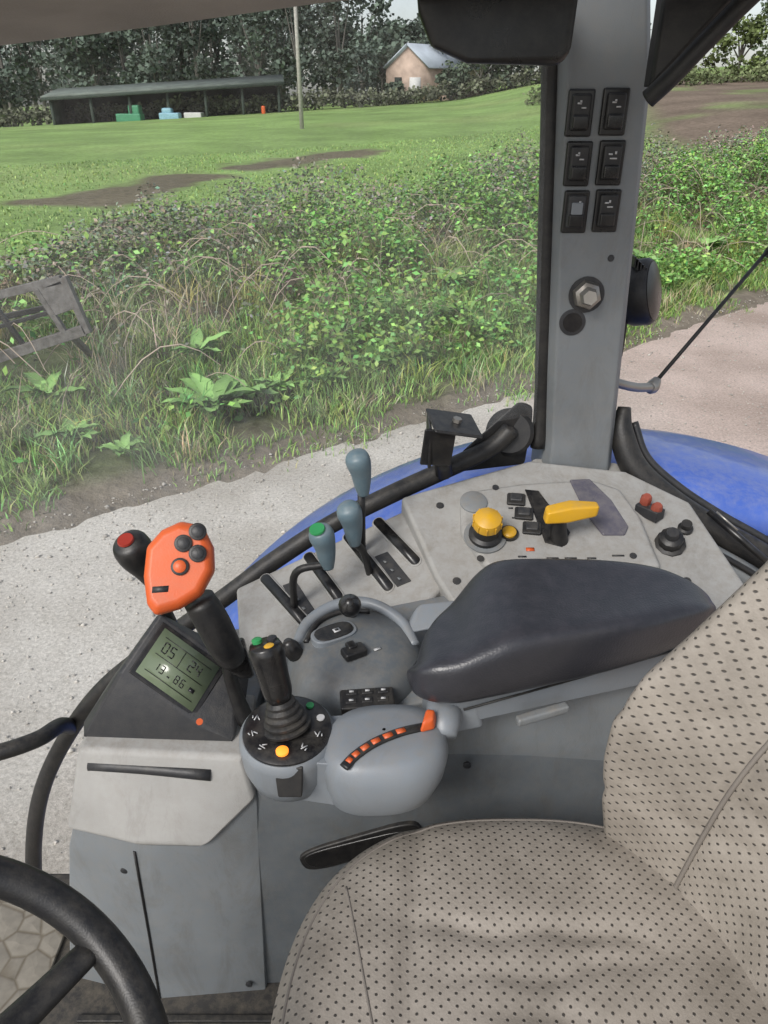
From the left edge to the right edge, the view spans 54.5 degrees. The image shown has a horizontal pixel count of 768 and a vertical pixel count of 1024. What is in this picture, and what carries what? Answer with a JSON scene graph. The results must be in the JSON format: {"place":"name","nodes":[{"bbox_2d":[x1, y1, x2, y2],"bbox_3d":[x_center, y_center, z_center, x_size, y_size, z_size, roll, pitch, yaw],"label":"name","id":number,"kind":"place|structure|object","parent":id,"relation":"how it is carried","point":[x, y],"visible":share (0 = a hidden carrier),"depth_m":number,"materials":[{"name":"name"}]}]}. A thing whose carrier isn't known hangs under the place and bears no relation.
{"place":"outdoors","nodes":[
{"label":"outdoors","id":0,"kind":"place"},
{"bbox_2d":[0,0,345,45],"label":"cab headliner","id":1,"kind":"object","parent":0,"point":[23,21],"visible":1,"depth_m":0.83,"materials":[{"name":"fabric"}]},
{"bbox_2d":[417,0,577,65],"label":"roof speaker housing","id":2,"kind":"object","parent":1,"relation":"attached to","point":[521,32],"visible":1,"depth_m":0.93,"materials":[{"name":"black plastic"}]},
{"bbox_2d":[644,0,731,86],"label":"roof corner trim","id":3,"kind":"structure","parent":1,"relation":"attached to","point":[679,26],"depth_m":1.02,"materials":[{"name":"black plastic"}]},
{"bbox_2d":[642,0,759,106],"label":"corner seal","id":4,"kind":"object","parent":1,"relation":"attached to","point":[717,28],"visible":1,"depth_m":0.98,"materials":[{"name":"black plastic"}]},
{"bbox_2d":[0,65,767,545],"bbox_3d":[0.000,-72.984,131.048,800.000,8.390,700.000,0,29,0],"label":"ground","id":5,"kind":"structure","parent":0,"point":[684,113],"depth_m":16.86,"materials":[{"name":"green plant"}]},
{"bbox_2d":[3,370,86,398],"bbox_3d":[-3.048,-1.075,6.574,0.583,0.184,0.652,-26,38,-38],"label":"dock plant","id":6,"kind":"object","parent":5,"relation":"on","point":[38,381],"visible":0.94,"depth_m":6.62,"materials":[{"name":"green plant"}]},
{"bbox_2d":[0,275,94,362],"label":"implement frame","id":7,"kind":"object","parent":5,"relation":"on","point":[56,295],"visible":0.97,"depth_m":6.49,"materials":[{"name":"metal"}]},
{"bbox_2d":[33,418,100,439],"bbox_3d":[-2.546,-0.654,6.102,0.487,0.155,0.558,0,29,0],"label":"dock plant","id":8,"kind":"object","parent":5,"relation":"on","point":[82,428],"visible":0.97,"depth_m":6.08,"materials":[{"name":"green plant"}]},
{"bbox_2d":[95,430,146,456],"bbox_3d":[-2.083,-0.514,5.989,0.394,0.134,0.362,-21,35,-33],"label":"dock plant","id":9,"kind":"object","parent":5,"relation":"on","point":[126,440],"visible":0.97,"depth_m":6.01,"materials":[{"name":"green plant"}]},
{"bbox_2d":[40,874,279,1023],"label":"floor pan","id":10,"kind":"object","parent":5,"relation":"on","point":[84,996],"depth_m":1.30,"materials":[{"name":"grey metal"}]},
{"bbox_2d":[0,900,64,1012],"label":"muddy mat","id":11,"kind":"object","parent":10,"relation":"on","point":[30,944],"depth_m":1.37,"materials":[{"name":"beige stone"}]},
{"bbox_2d":[0,855,168,1023],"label":"steering wheel","id":12,"kind":"object","parent":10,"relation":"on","point":[92,933],"visible":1,"depth_m":0.66,"materials":[{"name":"black plastic"}]},
{"bbox_2d":[76,1014,272,1022],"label":"floor rib","id":13,"kind":"object","parent":10,"relation":"on","point":[186,1018],"visible":0.56,"depth_m":1.27,"materials":[{"name":"black rubber"}]},
{"bbox_2d":[68,462,742,998],"bbox_3d":[0.010,0.376,1.359,1.176,0.824,0.568,0,29,0],"label":"control console","id":14,"kind":"object","parent":10,"relation":"on","point":[200,866],"visible":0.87,"depth_m":1.16,"materials":[{"name":"grey plastic"}]},
{"bbox_2d":[84,615,248,740],"bbox_3d":[-0.335,0.241,1.134,0.248,0.155,0.148,0,29,0],"label":"display monitor","id":15,"kind":"object","parent":14,"relation":"on","point":[167,681],"visible":0.92,"depth_m":1.10,"materials":[{"name":"black plastic"}]},
{"bbox_2d":[113,530,177,621],"bbox_3d":[-0.351,0.109,1.096,0.063,0.192,0.069,0,29,0],"label":"gear lever","id":16,"kind":"object","parent":15,"relation":"on","point":[129,549],"visible":0.62,"depth_m":1.04,"materials":[{"name":"black plastic"}]},
{"bbox_2d":[144,522,253,726],"bbox_3d":[-0.246,0.177,1.014,0.118,0.352,0.094,0,29,0],"label":"multifunction lever","id":17,"kind":"object","parent":14,"relation":"on","point":[179,570],"visible":0.99,"depth_m":0.94,"materials":[{"name":"orange plastic"}]},
{"bbox_2d":[289,523,335,607],"bbox_3d":[-0.122,0.098,1.220,0.090,0.189,0.043,7,30,13],"label":"hydraulic lever","id":18,"kind":"object","parent":14,"relation":"on","point":[322,538],"visible":1,"depth_m":1.19,"materials":[{"name":"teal plastic"}]},
{"bbox_2d":[239,696,447,816],"bbox_3d":[-0.049,0.305,0.925,0.256,0.129,0.130,0,29,0],"label":"armrest control pod","id":19,"kind":"object","parent":14,"relation":"on","point":[377,760],"visible":0.92,"depth_m":0.88,"materials":[{"name":"grey plastic"}]},
{"bbox_2d":[248,635,324,756],"bbox_3d":[-0.118,0.216,0.880,0.091,0.126,0.097,0,29,0],"label":"joystick","id":20,"kind":"object","parent":19,"relation":"on","point":[287,717],"visible":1,"depth_m":0.88,"materials":[{"name":"black plastic"}]},
{"bbox_2d":[337,500,372,575],"bbox_3d":[-0.045,0.050,1.237,0.065,0.156,0.041,-10,30,-17],"label":"hydraulic lever","id":21,"kind":"object","parent":14,"relation":"on","point":[349,515],"visible":1,"depth_m":1.21,"materials":[{"name":"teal plastic"}]},
{"bbox_2d":[345,448,370,547],"bbox_3d":[-0.042,-0.009,1.258,0.042,0.219,0.063,0,29,0],"label":"hydraulic lever","id":22,"kind":"object","parent":14,"relation":"attached to","point":[358,462],"visible":0.98,"depth_m":1.20,"materials":[{"name":"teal plastic"}]},
{"bbox_2d":[420,408,482,479],"bbox_3d":[0.114,-0.107,1.308,0.105,0.134,0.097,0,29,0],"label":"mounting bracket","id":23,"kind":"object","parent":14,"relation":"on","point":[439,440],"visible":1,"depth_m":1.27,"materials":[{"name":"black metal"}]},
{"bbox_2d":[407,559,715,740],"bbox_3d":[0.230,0.180,0.976,0.404,0.170,0.208,0,29,0],"label":"armrest","id":24,"kind":"object","parent":14,"relation":"attached to","point":[501,637],"visible":0.92,"depth_m":0.92,"materials":[{"name":"leather"}]},
{"bbox_2d":[531,203,620,471],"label":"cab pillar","id":25,"kind":"structure","parent":14,"relation":"on","point":[576,208],"depth_m":1.18,"materials":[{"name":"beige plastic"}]},
{"bbox_2d":[612,406,767,568],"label":"frame seal","id":26,"kind":"object","parent":14,"relation":"attached to","point":[630,459],"visible":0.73,"depth_m":1.39,"materials":[{"name":"black rubber"}]},
{"bbox_2d":[632,421,767,543],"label":"frame","id":27,"kind":"object","parent":26,"relation":"attached to","point":[668,477],"visible":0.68,"depth_m":1.43,"materials":[{"name":"black rubber"}]},
{"bbox_2d":[706,509,767,563],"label":"tube","id":28,"kind":"object","parent":26,"relation":"attached to","point":[723,522],"visible":1,"depth_m":1.33,"materials":[{"name":"black plastic"}]},
{"bbox_2d":[271,560,767,1023],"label":"driver seat","id":29,"kind":"object","parent":10,"relation":"on","point":[647,903],"visible":1,"depth_m":0.81,"materials":[{"name":"fabric"}]},
{"bbox_2d":[40,74,283,124],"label":"open shed","id":30,"kind":"structure","parent":5,"relation":"on","point":[60,100],"depth_m":67.80,"materials":[{"name":"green metal"}]},
{"bbox_2d":[170,328,231,354],"bbox_3d":[-1.796,-1.680,7.522,0.467,0.200,0.664,5,29,9],"label":"dock plant","id":31,"kind":"object","parent":5,"relation":"on","point":[198,338],"visible":0.91,"depth_m":7.59,"materials":[{"name":"green plant"}]},
{"bbox_2d":[160,372,255,413],"bbox_3d":[-1.578,-1.065,6.846,0.883,0.237,0.788,14,32,23],"label":"dock plant","id":32,"kind":"object","parent":5,"relation":"on","point":[224,385],"visible":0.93,"depth_m":6.88,"materials":[{"name":"green plant"}]},
{"bbox_2d":[216,375,286,399],"bbox_3d":[-1.313,-1.140,7.009,0.762,0.203,0.486,6,30,11],"label":"dock plant","id":33,"kind":"object","parent":5,"relation":"on","point":[259,389],"visible":0.59,"depth_m":6.99,"materials":[{"name":"green plant"}]},
{"bbox_2d":[0,65,540,126],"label":"field boundary hedge","id":34,"kind":"object","parent":5,"relation":"on","point":[234,103],"visible":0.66,"depth_m":70.29,"materials":[{"name":"green plant"}]},
{"bbox_2d":[252,370,299,389],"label":"dock plant","id":35,"kind":"object","parent":5,"relation":"on","point":[259,380],"visible":0.8,"depth_m":7.17,"materials":[{"name":"green plant"}]},
{"bbox_2d":[293,6,303,128],"bbox_3d":[-4.582,-24.508,39.010,1.800,8.502,0.240,0,29,0],"label":"utility pole","id":36,"kind":"object","parent":5,"relation":"on","point":[301,118],"visible":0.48,"depth_m":39.53,"materials":[{"name":"grey wood"}]},
{"bbox_2d":[300,363,348,381],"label":"dock plant","id":37,"kind":"object","parent":5,"relation":"on","point":[325,377],"visible":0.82,"depth_m":7.40,"materials":[{"name":"green plant"}]},
{"bbox_2d":[329,318,376,331],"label":"dock plant","id":38,"kind":"object","parent":5,"relation":"on","point":[330,322],"visible":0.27,"depth_m":8.59,"materials":[{"name":"green plant"}]},
{"bbox_2d":[344,339,411,365],"bbox_3d":[-0.076,-1.655,7.932,0.612,0.196,0.636,14,32,24],"label":"dock plant","id":39,"kind":"object","parent":5,"relation":"on","point":[371,349],"visible":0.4,"depth_m":7.96,"materials":[{"name":"green plant"}]},
{"bbox_2d":[0,197,767,534],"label":"verge grass","id":40,"kind":"structure","parent":5,"relation":"on","point":[500,365],"depth_m":7.42,"materials":[{"name":"green plant"}]},
{"bbox_2d":[0,0,767,127],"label":"distant trees","id":41,"kind":"object","parent":5,"relation":"on","point":[148,61],"visible":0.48,"depth_m":80.03,"materials":[{"name":"green plant"}]},
{"bbox_2d":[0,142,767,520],"bbox_3d":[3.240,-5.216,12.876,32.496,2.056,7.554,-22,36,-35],"label":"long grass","id":42,"kind":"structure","parent":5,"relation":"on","point":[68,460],"depth_m":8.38,"materials":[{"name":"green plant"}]},
{"bbox_2d":[0,132,767,420],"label":"bramble stems","id":43,"kind":"object","parent":5,"relation":"on","point":[229,268],"visible":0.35,"depth_m":9.61,"materials":[{"name":"green plant"}]},
{"bbox_2d":[0,124,767,462],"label":"roadside weeds","id":44,"kind":"object","parent":5,"relation":"on","point":[386,300],"visible":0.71,"depth_m":9.93,"materials":[{"name":"green plant"}]},
{"bbox_2d":[0,120,767,402],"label":"bramble hedge","id":45,"kind":"object","parent":5,"relation":"on","point":[97,233],"visible":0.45,"depth_m":10.63,"materials":[{"name":"green plant"}]},
{"bbox_2d":[379,340,437,360],"bbox_3d":[0.235,-1.723,8.055,0.509,0.182,0.656,-14,32,-24],"label":"dock plant","id":46,"kind":"object","parent":5,"relation":"on","point":[426,350],"visible":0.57,"depth_m":7.98,"materials":[{"name":"green plant"}]},
{"bbox_2d":[415,299,463,313],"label":"dock plant","id":47,"kind":"object","parent":5,"relation":"on","point":[434,302],"visible":0.2,"depth_m":9.33,"materials":[{"name":"green plant"}]},
{"bbox_2d":[342,42,540,103],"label":"barn side trees","id":48,"kind":"object","parent":5,"relation":"on","point":[368,68],"visible":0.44,"depth_m":72.45,"materials":[{"name":"green plant"}]},
{"bbox_2d":[429,266,478,284],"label":"dock plant","id":49,"kind":"object","parent":5,"relation":"on","point":[457,276],"visible":0.71,"depth_m":10.06,"materials":[{"name":"green plant"}]},
{"bbox_2d":[471,314,513,329],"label":"dock plant","id":50,"kind":"object","parent":5,"relation":"on","point":[495,322],"visible":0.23,"depth_m":9.09,"materials":[{"name":"green plant"}]},
{"bbox_2d":[522,61,767,105],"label":"hedge bushes","id":51,"kind":"object","parent":5,"relation":"on","point":[694,77],"visible":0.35,"depth_m":53.26,"materials":[{"name":"green plant"}]},
{"bbox_2d":[633,249,670,262],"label":"dock plant","id":52,"kind":"object","parent":5,"relation":"on","point":[636,251],"visible":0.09,"depth_m":12.04,"materials":[{"name":"green plant"}]},
{"bbox_2d":[684,236,734,249],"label":"dock plant","id":53,"kind":"object","parent":5,"relation":"on","point":[714,241],"visible":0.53,"depth_m":12.89,"materials":[{"name":"green plant"}]},
{"bbox_2d":[700,0,767,80],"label":"field edge trees","id":54,"kind":"object","parent":5,"relation":"on","point":[753,29],"visible":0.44,"depth_m":55.37,"materials":[{"name":"green plant"}]},
{"bbox_2d":[0,302,767,873],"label":"gravel road","id":55,"kind":"structure","parent":0,"point":[52,630],"depth_m":5.21,"materials":[{"name":"grey gravel"}]},
{"bbox_2d":[0,294,767,853],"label":"loose stones","id":56,"kind":"object","parent":55,"relation":"on","point":[152,614],"visible":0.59,"depth_m":5.78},
{"bbox_2d":[0,0,767,106],"label":"sky","id":57,"kind":"structure","parent":0,"point":[405,9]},
{"bbox_2d":[383,43,486,103],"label":"barn","id":58,"kind":"structure","parent":0,"point":[412,64],"depth_m":74.20,"materials":[{"name":"beige paint"}]},
{"bbox_2d":[395,77,401,81],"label":"window","id":59,"kind":"structure","parent":58,"relation":"in","point":[397,79],"depth_m":74.33,"materials":[{"name":"grey glass"}]},
{"bbox_2d":[409,77,420,101],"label":"door","id":60,"kind":"structure","parent":58,"relation":"in","point":[416,81],"depth_m":74.46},
{"bbox_2d":[225,429,767,628],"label":"fender","id":61,"kind":"object","parent":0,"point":[732,480],"visible":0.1,"depth_m":1.57,"materials":[{"name":"blue paint"}]},
{"bbox_2d":[531,0,650,469],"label":"pillar trim","id":62,"kind":"structure","parent":61,"relation":"on","point":[610,45],"depth_m":1.23,"materials":[{"name":"grey plastic"}]},
{"bbox_2d":[0,402,533,869],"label":"window rail","id":63,"kind":"object","parent":62,"relation":"attached to","point":[508,437],"depth_m":1.39,"materials":[{"name":"black rubber"}]},
{"bbox_2d":[530,65,556,449],"bbox_3d":[0.265,-0.445,1.246,0.085,0.734,0.039,0,29,0],"label":"window seal","id":64,"kind":"object","parent":62,"relation":"attached to","point":[548,101],"depth_m":1.24,"materials":[{"name":"black rubber"}]},
{"bbox_2d":[563,313,581,331],"bbox_3d":[0.324,-0.326,1.281,0.036,0.036,0.005,0,29,0],"label":"socket hole","id":65,"kind":"object","parent":62,"relation":"attached to","point":[572,322],"visible":1,"depth_m":1.28,"materials":[{"name":"black plastic"}]},
{"bbox_2d":[559,309,585,334],"bbox_3d":[0.324,-0.326,1.282,0.045,0.045,0.004,0,29,0],"label":"round socket","id":66,"kind":"object","parent":62,"relation":"attached to","point":[563,316],"visible":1,"depth_m":1.28,"materials":[{"name":"black plastic"}]},
{"bbox_2d":[560,190,589,232],"bbox_3d":[0.306,-0.481,1.194,0.040,0.064,0.008,0,29,0],"label":"switch bezel","id":67,"kind":"object","parent":62,"relation":"attached to","point":[564,229],"visible":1,"depth_m":1.19,"materials":[{"name":"black plastic"}]},
{"bbox_2d":[565,195,586,227],"bbox_3d":[0.306,-0.479,1.189,0.029,0.050,0.010,0,29,0],"label":"switch rocker","id":68,"kind":"object","parent":62,"relation":"attached to","point":[576,199],"visible":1,"depth_m":1.18,"materials":[{"name":"black plastic"}]},
{"bbox_2d":[568,214,583,226],"bbox_3d":[0.306,-0.465,1.189,0.024,0.020,0.006,0,29,0],"label":"switch rocker tip","id":69,"kind":"object","parent":68,"relation":"attached to","point":[575,220],"visible":1,"depth_m":1.19,"materials":[{"name":"black plastic"}]},
{"bbox_2d":[563,141,592,185],"bbox_3d":[0.301,-0.542,1.160,0.040,0.064,0.008,0,29,0],"label":"switch bezel","id":70,"kind":"object","parent":62,"relation":"attached to","point":[570,144],"visible":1,"depth_m":1.16,"materials":[{"name":"black plastic"}]},
{"bbox_2d":[567,146,589,180],"bbox_3d":[0.301,-0.540,1.155,0.029,0.050,0.010,0,29,0],"label":"switch rocker","id":71,"kind":"object","parent":62,"relation":"attached to","point":[574,160],"visible":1,"depth_m":1.15,"materials":[{"name":"black plastic"}]},
{"bbox_2d":[570,166,586,179],"bbox_3d":[0.301,-0.526,1.155,0.024,0.020,0.006,0,29,0],"label":"switch rocker tip","id":72,"kind":"object","parent":71,"relation":"attached to","point":[578,172],"visible":1,"depth_m":1.15,"materials":[{"name":"black plastic"}]},
{"bbox_2d":[564,89,595,136],"bbox_3d":[0.296,-0.603,1.126,0.040,0.064,0.008,0,29,0],"label":"switch bezel","id":73,"kind":"object","parent":62,"relation":"attached to","point":[567,131],"visible":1,"depth_m":1.12,"materials":[{"name":"black plastic"}]},
{"bbox_2d":[569,93,591,130],"bbox_3d":[0.296,-0.601,1.121,0.029,0.050,0.010,0,29,0],"label":"switch rocker","id":74,"kind":"object","parent":62,"relation":"attached to","point":[585,98],"visible":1,"depth_m":1.11,"materials":[{"name":"black plastic"}]},
{"bbox_2d":[572,115,588,129],"bbox_3d":[0.296,-0.587,1.122,0.024,0.020,0.006,0,29,0],"label":"switch rocker tip","id":75,"kind":"object","parent":74,"relation":"attached to","point":[579,122],"visible":1,"depth_m":1.12,"materials":[{"name":"black plastic"}]},
{"bbox_2d":[573,280,600,309],"bbox_3d":[0.342,-0.358,1.241,0.049,0.049,0.049,0,29,0],"label":"socket nut","id":76,"kind":"object","parent":62,"relation":"attached to","point":[586,294],"visible":1,"depth_m":1.23,"materials":[{"name":"metal"}]},
{"bbox_2d":[569,276,604,312],"bbox_3d":[0.342,-0.367,1.259,0.060,0.060,0.004,0,29,0],"label":"socket washer","id":77,"kind":"object","parent":62,"relation":"attached to","point":[579,282],"visible":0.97,"depth_m":1.25,"materials":[{"name":"silver metal"}]},
{"bbox_2d":[591,189,621,231],"bbox_3d":[0.356,-0.482,1.193,0.040,0.064,0.008,0,29,0],"label":"switch bezel","id":78,"kind":"object","parent":62,"relation":"attached to","point":[595,228],"visible":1,"depth_m":1.19,"materials":[{"name":"black plastic"}]},
{"bbox_2d":[596,194,618,226],"bbox_3d":[0.356,-0.481,1.188,0.029,0.050,0.010,0,29,0],"label":"switch rocker","id":79,"kind":"object","parent":78,"relation":"in","point":[603,199],"visible":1,"depth_m":1.18,"materials":[{"name":"black plastic"}]},
{"bbox_2d":[599,213,614,225],"bbox_3d":[0.356,-0.466,1.188,0.024,0.020,0.006,0,29,0],"label":"switch rocker tip","id":80,"kind":"object","parent":79,"relation":"attached to","point":[607,219],"visible":1,"depth_m":1.19,"materials":[{"name":"black plastic"}]},
{"bbox_2d":[595,140,625,184],"bbox_3d":[0.352,-0.543,1.159,0.040,0.064,0.008,0,29,0],"label":"switch bezel","id":81,"kind":"object","parent":62,"relation":"attached to","point":[598,180],"visible":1,"depth_m":1.16,"materials":[{"name":"black plastic"}]},
{"bbox_2d":[608,255,613,261],"bbox_3d":[0.375,-0.419,1.231,0.012,0.012,0.003,0,29,0],"label":"trim screw","id":82,"kind":"object","parent":62,"relation":"attached to","point":[610,258],"depth_m":1.23,"materials":[{"name":"black metal"}]},
{"bbox_2d":[600,145,622,179],"bbox_3d":[0.352,-0.541,1.154,0.029,0.050,0.010,0,29,0],"label":"switch rocker","id":83,"kind":"object","parent":62,"relation":"attached to","point":[606,156],"visible":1,"depth_m":1.15,"materials":[{"name":"black plastic"}]},
{"bbox_2d":[603,165,618,178],"bbox_3d":[0.352,-0.527,1.155,0.024,0.020,0.006,0,29,0],"label":"switch rocker tip","id":84,"kind":"object","parent":83,"relation":"attached to","point":[610,171],"visible":1,"depth_m":1.15,"materials":[{"name":"black plastic"}]},
{"bbox_2d":[598,88,630,135],"bbox_3d":[0.347,-0.604,1.125,0.040,0.064,0.008,0,29,0],"label":"switch bezel","id":85,"kind":"object","parent":62,"relation":"attached to","point":[602,131],"visible":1,"depth_m":1.12,"materials":[{"name":"black plastic"}]},
{"bbox_2d":[603,92,626,129],"bbox_3d":[0.347,-0.603,1.120,0.029,0.050,0.010,0,29,0],"label":"switch rocker","id":86,"kind":"object","parent":62,"relation":"attached to","point":[621,98],"visible":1,"depth_m":1.11,"materials":[{"name":"black plastic"}]},
{"bbox_2d":[606,114,623,128],"bbox_3d":[0.347,-0.588,1.121,0.024,0.020,0.006,0,29,0],"label":"switch rocker tip","id":87,"kind":"object","parent":86,"relation":"attached to","point":[614,121],"visible":1,"depth_m":1.12,"materials":[{"name":"black plastic"}]},
{"bbox_2d":[622,254,661,355],"bbox_3d":[0.486,-0.392,1.472,0.107,0.222,0.185,10,31,18],"label":"work lamp","id":88,"kind":"object","parent":62,"relation":"attached to","point":[644,296],"visible":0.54,"depth_m":1.43,"materials":[{"name":"black plastic"}]},
{"bbox_2d":[619,247,767,393],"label":"gas strut","id":89,"kind":"object","parent":62,"relation":"attached to","point":[652,385],"visible":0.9,"depth_m":1.52,"materials":[{"name":"black metal"}]},
{"bbox_2d":[718,546,757,583],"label":"frame trim","id":90,"kind":"structure","parent":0,"point":[744,577],"depth_m":1.38,"materials":[{"name":"grey plastic"}]},
{"bbox_2d":[723,553,755,575],"bbox_3d":[0.707,0.141,1.376,0.559,0.340,0.022,9,30,17],"label":"frame cable","id":91,"kind":"object","parent":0,"point":[741,566],"visible":0.17,"depth_m":1.37,"materials":[{"name":"black rubber"}]}
]}

